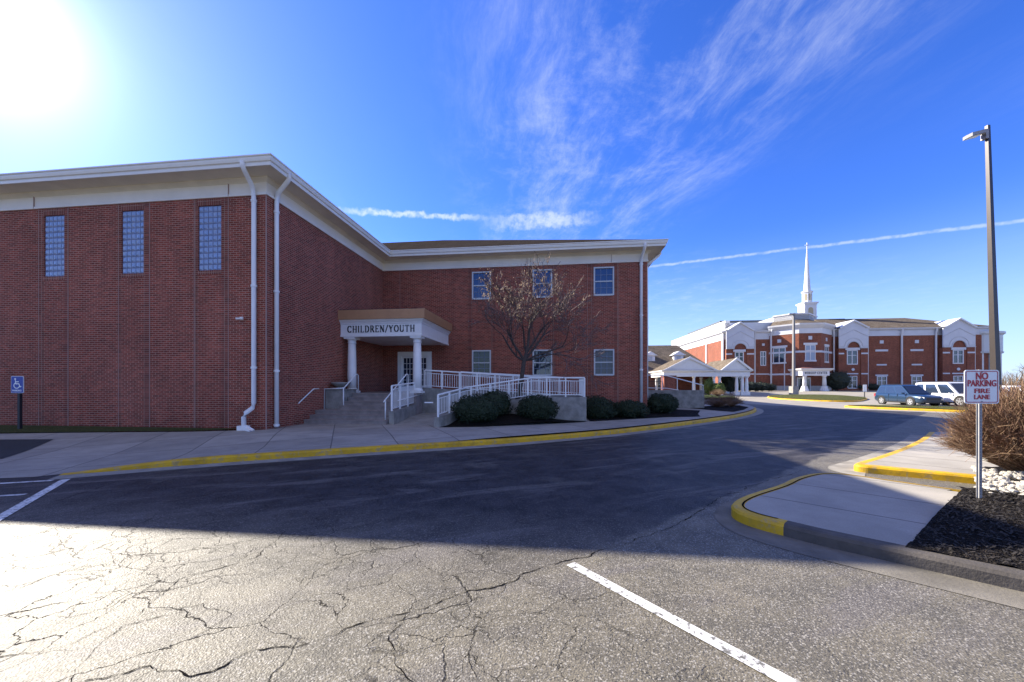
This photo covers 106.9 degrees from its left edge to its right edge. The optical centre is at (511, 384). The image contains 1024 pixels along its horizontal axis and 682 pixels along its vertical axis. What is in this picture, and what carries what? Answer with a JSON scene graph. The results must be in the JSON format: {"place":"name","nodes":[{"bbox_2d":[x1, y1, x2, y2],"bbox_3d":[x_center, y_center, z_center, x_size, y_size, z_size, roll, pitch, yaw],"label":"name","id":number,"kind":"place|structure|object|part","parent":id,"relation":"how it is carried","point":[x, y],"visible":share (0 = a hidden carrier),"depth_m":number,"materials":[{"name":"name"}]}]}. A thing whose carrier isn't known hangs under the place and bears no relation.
{"place":"outdoors","nodes":[
{"label":"outdoors","id":0,"kind":"place"},
{"bbox_2d":[0,401,753,477],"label":"sidewalk","id":1,"kind":"structure","parent":0,"point":[60,453],"depth_m":11.42,"materials":[{"name":"concrete"}]},
{"bbox_2d":[0,439,52,458],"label":"asphalt patch","id":2,"kind":"object","parent":1,"relation":"on","point":[9,447],"visible":1,"depth_m":10.93,"materials":[{"name":"grey asphalt"}]},
{"bbox_2d":[0,425,236,432],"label":"grass strip","id":3,"kind":"object","parent":1,"relation":"on","point":[14,429],"depth_m":13.38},
{"bbox_2d":[11,376,23,428],"bbox_3d":[-17.600,0.700,13.540,0.440,2.000,0.120,0,0,0],"label":"accessible parking sign","id":4,"kind":"object","parent":3,"relation":"on","point":[17,384],"visible":1,"depth_m":13.49,"materials":[{"name":"blue metal"}]},
{"bbox_2d":[242,425,253,431],"bbox_3d":[-9.092,1.510,13.068,0.431,0.180,0.184,0,0,23],"label":"splash block","id":5,"kind":"object","parent":1,"relation":"on","point":[247,428],"depth_m":13.04,"materials":[{"name":"white paint"}]},
{"bbox_2d":[304,389,421,424],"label":"concrete stairs","id":6,"kind":"structure","parent":1,"relation":"on","point":[364,408],"depth_m":16.41,"materials":[{"name":"grey concrete"}]},
{"bbox_2d":[331,382,350,388],"bbox_3d":[-7.829,0.045,17.371,0.830,0.310,0.830,0,0,7],"label":"planter bowl","id":7,"kind":"object","parent":6,"relation":"on","point":[340,384],"visible":0.77,"depth_m":17.09,"materials":[{"name":"concrete"}]},
{"bbox_2d":[324,374,358,408],"bbox_3d":[-7.546,0.288,17.214,0.755,1.604,1.632,0,0,40],"label":"handrail","id":8,"kind":"object","parent":6,"relation":"on","point":[342,388],"visible":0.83,"depth_m":16.82,"materials":[{"name":"white metal"}]},
{"bbox_2d":[338,308,451,392],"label":"entrance portico","id":9,"kind":"structure","parent":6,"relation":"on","point":[416,328],"depth_m":17.95,"materials":[{"name":"white paint"}]},
{"bbox_2d":[383,374,408,419],"bbox_3d":[-4.995,0.453,16.464,0.050,1.954,2.578,0,0,7],"label":"handrail","id":10,"kind":"object","parent":6,"relation":"on","point":[393,390],"visible":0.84,"depth_m":15.73,"materials":[{"name":"white metal"}]},
{"bbox_2d":[442,413,584,426],"bbox_3d":[0.275,1.408,15.323,5.958,0.360,2.325,0,0,0],"label":"mulch bed","id":11,"kind":"object","parent":1,"relation":"on","point":[507,418],"visible":0.73,"depth_m":15.16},
{"bbox_2d":[450,393,504,422],"bbox_3d":[-1.378,1.011,15.357,2.217,1.379,2.180,0,0,-2],"label":"clipped shrub","id":12,"kind":"object","parent":11,"relation":"on","point":[473,408],"visible":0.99,"depth_m":14.74,"materials":[{"name":"green plant"}]},
{"bbox_2d":[481,388,512,414],"bbox_3d":[-0.720,0.843,16.112,1.550,1.395,1.614,0,0,-6],"label":"clipped shrub","id":13,"kind":"object","parent":11,"relation":"on","point":[504,401],"visible":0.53,"depth_m":15.72,"materials":[{"name":"green plant"}]},
{"bbox_2d":[514,394,559,422],"bbox_3d":[1.055,1.037,16.028,1.968,1.286,1.887,0,0,-1],"label":"clipped shrub","id":14,"kind":"object","parent":11,"relation":"on","point":[536,407],"visible":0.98,"depth_m":15.47,"materials":[{"name":"green plant"}]},
{"bbox_2d":[465,251,614,398],"bbox_3d":[1.308,-2.265,16.617,6.113,7.828,5.350,0,0,13],"label":"bare tree","id":15,"kind":"object","parent":1,"relation":"on","point":[532,318],"visible":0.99,"depth_m":16.55,"materials":[{"name":"brown plant"}]},
{"bbox_2d":[588,414,699,420],"bbox_3d":[6.686,1.580,18.761,6.620,0.027,4.669,0,0,0],"label":"mulch bed","id":16,"kind":"object","parent":1,"relation":"on","point":[646,416],"visible":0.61,"depth_m":18.78,"materials":[{"name":"brown soil"}]},
{"bbox_2d":[586,395,615,407],"bbox_3d":[4.253,1.133,19.303,2.022,1.234,2.021,0,0,-43],"label":"clipped shrub","id":17,"kind":"object","parent":16,"relation":"on","point":[597,398],"visible":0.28,"depth_m":18.90,"materials":[{"name":"green plant"}]},
{"bbox_2d":[586,401,617,418],"bbox_3d":[4.159,1.273,18.021,1.591,0.994,1.579,0,0,-18],"label":"clipped shrub","id":18,"kind":"object","parent":16,"relation":"on","point":[599,409],"visible":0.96,"depth_m":17.54,"materials":[{"name":"green plant"}]},
{"bbox_2d":[613,399,650,417],"bbox_3d":[5.759,1.228,18.605,1.945,1.085,1.944,0,0,-3],"label":"clipped shrub","id":19,"kind":"object","parent":16,"relation":"on","point":[628,408],"visible":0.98,"depth_m":18.06,"materials":[{"name":"green plant"}]},
{"bbox_2d":[648,380,661,389],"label":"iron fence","id":20,"kind":"object","parent":1,"relation":"on","point":[649,384],"visible":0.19,"depth_m":50.28,"materials":[{"name":"black"}]},
{"bbox_2d":[649,409,699,413],"bbox_3d":[9.541,1.578,22.458,3.780,0.001,4.000,0,0,7],"label":"mulch bed","id":21,"kind":"object","parent":1,"relation":"on","point":[677,411],"visible":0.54,"depth_m":21.46,"materials":[{"name":"brown soil"}]},
{"bbox_2d":[647,393,678,412],"bbox_3d":[8.380,1.090,21.200,1.901,1.359,1.962,0,0,-10],"label":"clipped shrub","id":22,"kind":"object","parent":21,"relation":"on","point":[661,403],"visible":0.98,"depth_m":20.71,"materials":[{"name":"green plant"}]},
{"bbox_2d":[695,405,747,411],"bbox_3d":[14.617,1.580,26.149,3.058,0.001,7.967,0,0,43],"label":"mulch bed","id":23,"kind":"object","parent":1,"relation":"on","point":[731,408],"visible":0.81,"depth_m":25.09,"materials":[{"name":"brown soil"}]},
{"bbox_2d":[704,393,735,406],"bbox_3d":[14.627,1.071,26.852,2.572,1.068,2.569,0,0,-27],"label":"dormant shrub","id":24,"kind":"object","parent":23,"relation":"on","point":[720,402],"visible":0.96,"depth_m":26.74,"materials":[{"name":"brown plant"}]},
{"bbox_2d":[721,394,745,405],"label":"dormant shrub","id":25,"kind":"object","parent":23,"relation":"on","point":[735,399],"visible":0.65,"depth_m":27.36,"materials":[{"name":"brown plant"}]},
{"bbox_2d":[0,403,1023,681],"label":"parking lot","id":26,"kind":"structure","parent":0,"point":[370,537],"depth_m":3.56,"materials":[{"name":"grey asphalt"}]},
{"bbox_2d":[0,493,27,495],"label":"parking line","id":27,"kind":"object","parent":26,"relation":"on","point":[13,494],"visible":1,"depth_m":6.13,"materials":[{"name":"white paint"}]},
{"bbox_2d":[0,480,51,483],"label":"bay line","id":28,"kind":"object","parent":26,"relation":"on","point":[25,481],"visible":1,"depth_m":7.01,"materials":[{"name":"white paint"}]},
{"bbox_2d":[0,479,69,520],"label":"parking line","id":29,"kind":"object","parent":26,"relation":"on","point":[13,509],"visible":1,"depth_m":5.92,"materials":[{"name":"white paint"}]},
{"bbox_2d":[0,153,668,431],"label":"brick building","id":30,"kind":"structure","parent":26,"relation":"on","point":[130,293],"depth_m":14.49,"materials":[{"name":"red brick"}]},
{"bbox_2d":[45,215,63,276],"bbox_3d":[-17.519,-5.310,14.578,0.908,2.338,0.117,0,0,7],"label":"window","id":31,"kind":"structure","parent":30,"relation":"in","point":[54,228],"depth_m":14.55,"materials":[{"name":"blue glass"}]},
{"bbox_2d":[123,210,143,273],"bbox_3d":[-14.127,-5.315,14.188,0.938,2.348,0.113,0,0,7],"label":"window","id":32,"kind":"structure","parent":30,"relation":"in","point":[133,221],"depth_m":14.16,"materials":[{"name":"blue glass"}]},
{"bbox_2d":[199,205,220,270],"bbox_3d":[-10.963,-5.325,13.821,0.928,2.348,0.113,0,0,7],"label":"window","id":33,"kind":"structure","parent":30,"relation":"in","point":[209,216],"depth_m":13.79,"materials":[{"name":"blue glass"}]},
{"bbox_2d":[298,388,318,403],"bbox_3d":[-8.433,0.458,15.673,0.135,0.620,1.313,0,0,7],"label":"handrail","id":34,"kind":"object","parent":30,"relation":"attached to","point":[308,394],"visible":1,"depth_m":15.64,"materials":[{"name":"white metal"}]},
{"bbox_2d":[402,356,412,390],"bbox_3d":[-6.135,-0.640,22.460,0.775,2.060,0.080,0,0,7],"label":"door","id":35,"kind":"structure","parent":30,"relation":"in","point":[407,361],"depth_m":22.46,"materials":[{"name":"white paint"}]},
{"bbox_2d":[421,356,427,387],"bbox_3d":[-5.326,-0.640,22.366,0.775,2.060,0.080,0,0,7],"label":"door","id":36,"kind":"structure","parent":30,"relation":"in","point":[424,358],"depth_m":22.33,"materials":[{"name":"white paint"}]},
{"bbox_2d":[472,271,490,299],"bbox_3d":[-1.760,-5.716,21.923,1.114,1.612,0.140,0,0,7],"label":"window","id":37,"kind":"structure","parent":30,"relation":"in","point":[477,287],"depth_m":21.96,"materials":[{"name":"blue glass"}]},
{"bbox_2d":[472,350,490,375],"bbox_3d":[-1.760,-1.251,21.923,1.114,1.482,0.140,0,0,7],"label":"window","id":38,"kind":"structure","parent":30,"relation":"in","point":[481,359],"depth_m":21.94,"materials":[{"name":"grey glass"}]},
{"bbox_2d":[533,269,551,297],"bbox_3d":[1.725,-5.726,21.520,1.114,1.612,0.140,0,0,7],"label":"window","id":39,"kind":"structure","parent":30,"relation":"in","point":[548,271],"depth_m":21.54,"materials":[{"name":"blue glass"}]},
{"bbox_2d":[533,350,551,375],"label":"window","id":40,"kind":"structure","parent":30,"relation":"in","point":[539,369],"depth_m":21.54,"materials":[{"name":"grey glass"}]},
{"bbox_2d":[594,266,613,295],"bbox_3d":[5.112,-5.746,21.128,1.114,1.612,0.140,0,0,7],"label":"window","id":41,"kind":"structure","parent":30,"relation":"in","point":[603,276],"depth_m":21.14,"materials":[{"name":"blue glass"}]},
{"bbox_2d":[594,349,613,375],"bbox_3d":[5.124,-1.236,21.127,1.114,1.472,0.140,0,0,7],"label":"window","id":42,"kind":"structure","parent":30,"relation":"in","point":[602,367],"depth_m":21.14,"materials":[{"name":"grey glass"}]},
{"bbox_2d":[0,470,799,681],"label":"pavement cracks","id":43,"kind":"object","parent":26,"relation":"on","point":[184,673],"visible":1,"depth_m":2.85,"materials":[{"name":"black asphalt"}]},
{"bbox_2d":[48,408,763,479],"bbox_3d":[10.617,1.719,26.522,11.651,0.153,53.722,0,0,34],"label":"gutter pan","id":44,"kind":"object","parent":26,"relation":"on","point":[758,411],"visible":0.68,"depth_m":9.75,"materials":[{"name":"concrete"}]},
{"bbox_2d":[60,407,755,474],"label":"kerb","id":45,"kind":"structure","parent":26,"relation":"on","point":[266,456],"depth_m":10.12,"materials":[{"name":"yellow paint"}]},
{"bbox_2d":[389,387,585,426],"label":"wheelchair ramp","id":46,"kind":"structure","parent":26,"relation":"on","point":[572,407],"depth_m":16.49,"materials":[{"name":"concrete"}]},
{"bbox_2d":[391,382,414,410],"bbox_3d":[-4.712,0.473,16.557,0.064,1.194,2.542,0,0,7],"label":"ramp railing","id":47,"kind":"object","parent":46,"relation":"on","point":[403,392],"visible":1,"depth_m":16.37,"materials":[{"name":"white metal"}]},
{"bbox_2d":[424,369,549,395],"bbox_3d":[-1.246,-0.097,18.195,6.153,1.294,0.062,0,0,7],"label":"ramp railing","id":48,"kind":"object","parent":46,"relation":"on","point":[476,380],"visible":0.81,"depth_m":18.22,"materials":[{"name":"white metal"}]},
{"bbox_2d":[437,377,584,416],"bbox_3d":[-0.107,0.447,16.278,6.461,1.566,1.771,0,0,-20],"label":"ramp railing","id":49,"kind":"object","parent":46,"relation":"on","point":[470,390],"visible":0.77,"depth_m":16.51,"materials":[{"name":"white metal"}]},
{"bbox_2d":[460,371,572,393],"bbox_3d":[0.367,-0.083,19.644,6.242,1.242,0.062,0,0,7],"label":"ramp railing","id":50,"kind":"object","parent":46,"relation":"on","point":[539,386],"visible":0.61,"depth_m":19.64,"materials":[{"name":"white metal"}]},
{"bbox_2d":[579,378,583,396],"bbox_3d":[3.289,0.099,17.932,0.062,0.874,2.593,0,0,6],"label":"ramp railing","id":51,"kind":"object","parent":46,"relation":"on","point":[581,386],"visible":0.83,"depth_m":17.92,"materials":[{"name":"white metal"}]},
{"bbox_2d":[648,390,703,408],"bbox_3d":[10.746,1.240,27.654,4.980,1.720,3.400,0,0,7],"label":"side entrance stoop","id":52,"kind":"object","parent":26,"relation":"on","point":[690,398],"visible":0.32,"depth_m":25.80,"materials":[{"name":"concrete"}]},
{"bbox_2d":[648,375,703,389],"bbox_3d":[10.628,-0.117,26.158,4.932,1.235,0.070,0,0,7],"label":"ramp railing","id":53,"kind":"object","parent":52,"relation":"on","point":[692,382],"visible":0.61,"depth_m":26.07,"materials":[{"name":"white metal"}]},
{"bbox_2d":[648,345,712,392],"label":"hall","id":54,"kind":"structure","parent":26,"relation":"on","point":[659,355],"depth_m":68.04,"materials":[{"name":"brick"}]},
{"bbox_2d":[658,377,660,389],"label":"window","id":55,"kind":"structure","parent":54,"relation":"in","point":[659,378],"depth_m":65.87,"materials":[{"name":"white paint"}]},
{"bbox_2d":[567,562,798,681],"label":"parking line","id":56,"kind":"object","parent":26,"relation":"on","point":[750,661],"visible":1,"depth_m":2.76,"materials":[{"name":"white paint"}]},
{"bbox_2d":[671,313,988,390],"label":"church","id":57,"kind":"structure","parent":26,"relation":"on","point":[879,351],"depth_m":79.18,"materials":[{"name":"brick"}]},
{"bbox_2d":[760,351,765,365],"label":"window","id":58,"kind":"structure","parent":57,"relation":"in","point":[762,353],"depth_m":82.08,"materials":[{"name":"white glass"}]},
{"bbox_2d":[796,242,818,319],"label":"steeple","id":59,"kind":"object","parent":57,"relation":"on","point":[807,305],"visible":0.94,"depth_m":91.55,"materials":[{"name":"beige"}]},
{"bbox_2d":[788,367,833,390],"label":"church portico","id":60,"kind":"structure","parent":57,"relation":"attached to","point":[804,382],"depth_m":73.84,"materials":[{"name":"paint"}]},
{"bbox_2d":[877,376,886,386],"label":"window","id":61,"kind":"structure","parent":57,"relation":"in","point":[881,380],"depth_m":79.42,"materials":[{"name":"grey glass"}]},
{"bbox_2d":[911,376,921,383],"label":"window","id":62,"kind":"structure","parent":57,"relation":"in","point":[914,379],"depth_m":78.68,"materials":[{"name":"grey glass"}]},
{"bbox_2d":[731,473,960,535],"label":"kerb","id":63,"kind":"structure","parent":26,"relation":"on","point":[740,513],"depth_m":4.90,"materials":[{"name":"yellow paint"}]},
{"bbox_2d":[715,498,1023,608],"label":"island gutter","id":64,"kind":"object","parent":26,"relation":"on","point":[959,585],"visible":0.89,"depth_m":3.74,"materials":[{"name":"grey concrete"}]},
{"bbox_2d":[828,435,923,475],"bbox_3d":[10.563,1.795,10.602,9.696,0.001,0.696,0,0,-37],"label":"island gutter","id":65,"kind":"object","parent":26,"relation":"on","point":[846,467],"visible":0.72,"depth_m":9.34,"materials":[{"name":"concrete"}]},
{"bbox_2d":[783,521,1023,591],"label":"kerb","id":66,"kind":"structure","parent":26,"relation":"on","point":[1008,577],"depth_m":3.75,"materials":[{"name":"grey concrete"}]},
{"bbox_2d":[854,432,988,483],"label":"kerb","id":67,"kind":"structure","parent":26,"relation":"on","point":[862,466],"depth_m":7.43,"materials":[{"name":"yellow paint"}]},
{"bbox_2d":[905,466,1023,568],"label":"mulch bed","id":68,"kind":"object","parent":26,"relation":"on","point":[973,538],"visible":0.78,"depth_m":4.20,"materials":[{"name":"black wood"}]},
{"bbox_2d":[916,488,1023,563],"bbox_3d":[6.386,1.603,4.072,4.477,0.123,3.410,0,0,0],"label":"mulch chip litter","id":69,"kind":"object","parent":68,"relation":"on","point":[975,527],"visible":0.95,"depth_m":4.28,"materials":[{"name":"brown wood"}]},
{"bbox_2d":[919,369,1023,471],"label":"twiggy shrub","id":70,"kind":"object","parent":68,"relation":"on","point":[1003,433],"visible":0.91,"depth_m":6.23,"materials":[{"name":"brown plant"}]},
{"bbox_2d":[964,370,998,497],"bbox_3d":[6.550,0.810,5.303,0.455,2.040,0.045,0,0,3],"label":"no parking sign","id":71,"kind":"object","parent":68,"relation":"on","point":[981,387],"visible":0.99,"depth_m":5.29,"materials":[{"name":"metal"}]},
{"bbox_2d":[0,0,1023,384],"label":"sky","id":72,"kind":"structure","parent":0,"point":[741,135],"materials":[{"name":"blue"}]},
{"bbox_2d":[704,390,971,413],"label":"lot pavement","id":73,"kind":"structure","parent":0,"point":[758,397],"depth_m":40.05,"materials":[{"name":"grey asphalt"}]},
{"bbox_2d":[649,356,752,394],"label":"drive canopy","id":74,"kind":"object","parent":73,"relation":"on","point":[694,368],"visible":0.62,"depth_m":56.41,"materials":[{"name":"white paint"}]},
{"bbox_2d":[702,377,713,394],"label":"clipped shrub","id":75,"kind":"object","parent":73,"relation":"on","point":[708,383],"visible":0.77,"depth_m":54.66,"materials":[{"name":"green plant"}]},
{"bbox_2d":[711,382,726,394],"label":"clipped shrub","id":76,"kind":"object","parent":73,"relation":"on","point":[720,386],"visible":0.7,"depth_m":53.44,"materials":[{"name":"green plant"}]},
{"bbox_2d":[704,395,733,397],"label":"grass patch","id":77,"kind":"object","parent":73,"relation":"on","point":[707,396],"visible":0.26,"depth_m":48.73,"materials":[{"name":"green plant"}]},
{"bbox_2d":[710,388,726,395],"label":"dormant shrub","id":78,"kind":"object","parent":77,"relation":"on","point":[719,392],"visible":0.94,"depth_m":46.82,"materials":[{"name":"brown plant"}]},
{"bbox_2d":[721,377,740,391],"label":"clipped shrub","id":79,"kind":"object","parent":73,"relation":"on","point":[728,383],"visible":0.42,"depth_m":61.13,"materials":[{"name":"green plant"}]},
{"bbox_2d":[748,381,757,390],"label":"clipped shrub","id":80,"kind":"object","parent":73,"relation":"on","point":[752,385],"visible":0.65,"depth_m":71.02,"materials":[{"name":"green plant"}]},
{"bbox_2d":[753,382,762,391],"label":"clipped shrub","id":81,"kind":"object","parent":73,"relation":"on","point":[759,386],"visible":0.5,"depth_m":71.08,"materials":[{"name":"green plant"}]},
{"bbox_2d":[758,381,770,391],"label":"clipped shrub","id":82,"kind":"object","parent":73,"relation":"on","point":[765,386],"visible":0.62,"depth_m":71.10,"materials":[{"name":"green plant"}]},
{"bbox_2d":[766,383,776,390],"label":"clipped shrub","id":83,"kind":"object","parent":73,"relation":"on","point":[773,387],"visible":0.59,"depth_m":71.26,"materials":[{"name":"green plant"}]},
{"bbox_2d":[788,313,798,393],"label":"distant lamp pole","id":84,"kind":"object","parent":73,"relation":"on","point":[793,388],"visible":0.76,"depth_m":55.86,"materials":[{"name":"grey metal"}]},
{"bbox_2d":[769,394,865,399],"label":"grass island","id":85,"kind":"structure","parent":73,"relation":"on","point":[818,397],"depth_m":44.88,"materials":[{"name":"green plant"}]},
{"bbox_2d":[767,396,867,401],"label":"kerb","id":86,"kind":"structure","parent":73,"relation":"on","point":[819,400],"depth_m":40.55,"materials":[{"name":"yellow paint"}]},
{"bbox_2d":[826,370,852,390],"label":"clipped shrub","id":87,"kind":"object","parent":73,"relation":"on","point":[837,380],"visible":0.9,"depth_m":74.90,"materials":[{"name":"green plant"}]},
{"bbox_2d":[863,385,866,398],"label":"bay sign","id":88,"kind":"object","parent":73,"relation":"on","point":[864,388],"visible":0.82,"depth_m":46.10,"materials":[{"name":"white metal"}]},
{"bbox_2d":[868,383,878,389],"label":"clipped shrub","id":89,"kind":"object","parent":73,"relation":"on","point":[873,386],"visible":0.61,"depth_m":78.96,"materials":[{"name":"green plant"}]},
{"bbox_2d":[874,384,943,405],"bbox_3d":[34.700,0.900,33.300,2.240,1.900,4.774,0,0,7],"label":"parked car","id":90,"kind":"object","parent":73,"relation":"on","point":[910,394],"visible":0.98,"depth_m":32.75,"materials":[{"name":"blue paint"}]},
{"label":"side window","id":91,"kind":"part","parent":90,"relation":"part of","materials":[{"name":"blue glass"}]},
{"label":"side window","id":92,"kind":"part","parent":90,"relation":"part of","materials":[{"name":"blue glass"}]},
{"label":"side window","id":93,"kind":"part","parent":90,"relation":"part of","materials":[{"name":"blue glass"}]},
{"bbox_2d":[844,405,975,412],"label":"kerb","id":94,"kind":"structure","parent":73,"relation":"on","point":[900,408],"depth_m":27.10,"materials":[{"name":"yellow paint"}]},
{"bbox_2d":[853,405,968,409],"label":"grass island","id":95,"kind":"structure","parent":73,"relation":"on","point":[934,407],"depth_m":26.50,"materials":[{"name":"green plant"}]},
{"bbox_2d":[915,381,965,406],"bbox_3d":[38.000,0.780,32.700,2.390,2.140,5.624,0,0,7],"label":"parked car","id":96,"kind":"object","parent":73,"relation":"on","point":[948,391],"visible":0.42,"depth_m":32.39,"materials":[{"name":"white paint"}]},
{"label":"side window","id":97,"kind":"part","parent":96,"relation":"part of","materials":[{"name":"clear glass"}]},
{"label":"side window","id":98,"kind":"part","parent":96,"relation":"part of","materials":[{"name":"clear glass"}]},
{"bbox_2d":[979,331,1005,379],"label":"brick church wing","id":99,"kind":"object","parent":73,"relation":"on","point":[985,341],"visible":0.16,"depth_m":76.93,"materials":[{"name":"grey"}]},
{"bbox_2d":[745,474,957,544],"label":"island paving","id":100,"kind":"structure","parent":0,"point":[891,511],"depth_m":5.17,"materials":[{"name":"concrete"}]},
{"bbox_2d":[742,473,955,518],"bbox_3d":[4.909,1.643,5.955,4.060,0.001,1.533,0,0,-17],"label":"expansion joint","id":101,"kind":"object","parent":100,"relation":"on","point":[798,480],"visible":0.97,"depth_m":6.06,"materials":[{"name":"black"}]},
{"bbox_2d":[865,432,998,473],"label":"island paving","id":102,"kind":"structure","parent":0,"point":[925,455],"depth_m":8.35,"materials":[{"name":"concrete"}]},
{"bbox_2d":[963,125,1001,460],"bbox_3d":[10.298,-1.875,8.200,0.997,7.451,0.553,0,0,0],"label":"parking lot lamp","id":103,"kind":"object","parent":102,"relation":"on","point":[994,337],"visible":0.44,"depth_m":8.17,"materials":[{"name":"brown metal"}]},
{"label":"white rock","id":104,"kind":"object","parent":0,"visible":0},
{"bbox_2d":[1003,473,1012,476],"bbox_3d":[7.840,1.434,5.992,0.100,0.066,0.099,4,-11,34],"label":"white rock","id":105,"kind":"object","parent":104,"relation":"on","point":[1007,475],"visible":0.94,"depth_m":5.97,"materials":[{"name":"stone"}]},
{"bbox_3d":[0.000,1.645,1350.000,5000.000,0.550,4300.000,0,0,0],"label":"ground","id":106,"kind":"structure","parent":0,"visible":0},
{"bbox_2d":[660,376,676,389],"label":"brick wall","id":107,"kind":"structure","parent":106,"relation":"on","point":[669,382],"depth_m":49.29,"materials":[{"name":"red brick"}]},
{"bbox_2d":[1002,372,1023,385],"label":"brush thicket","id":108,"kind":"object","parent":106,"relation":"on","point":[1009,379],"visible":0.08,"depth_m":111.44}
]}

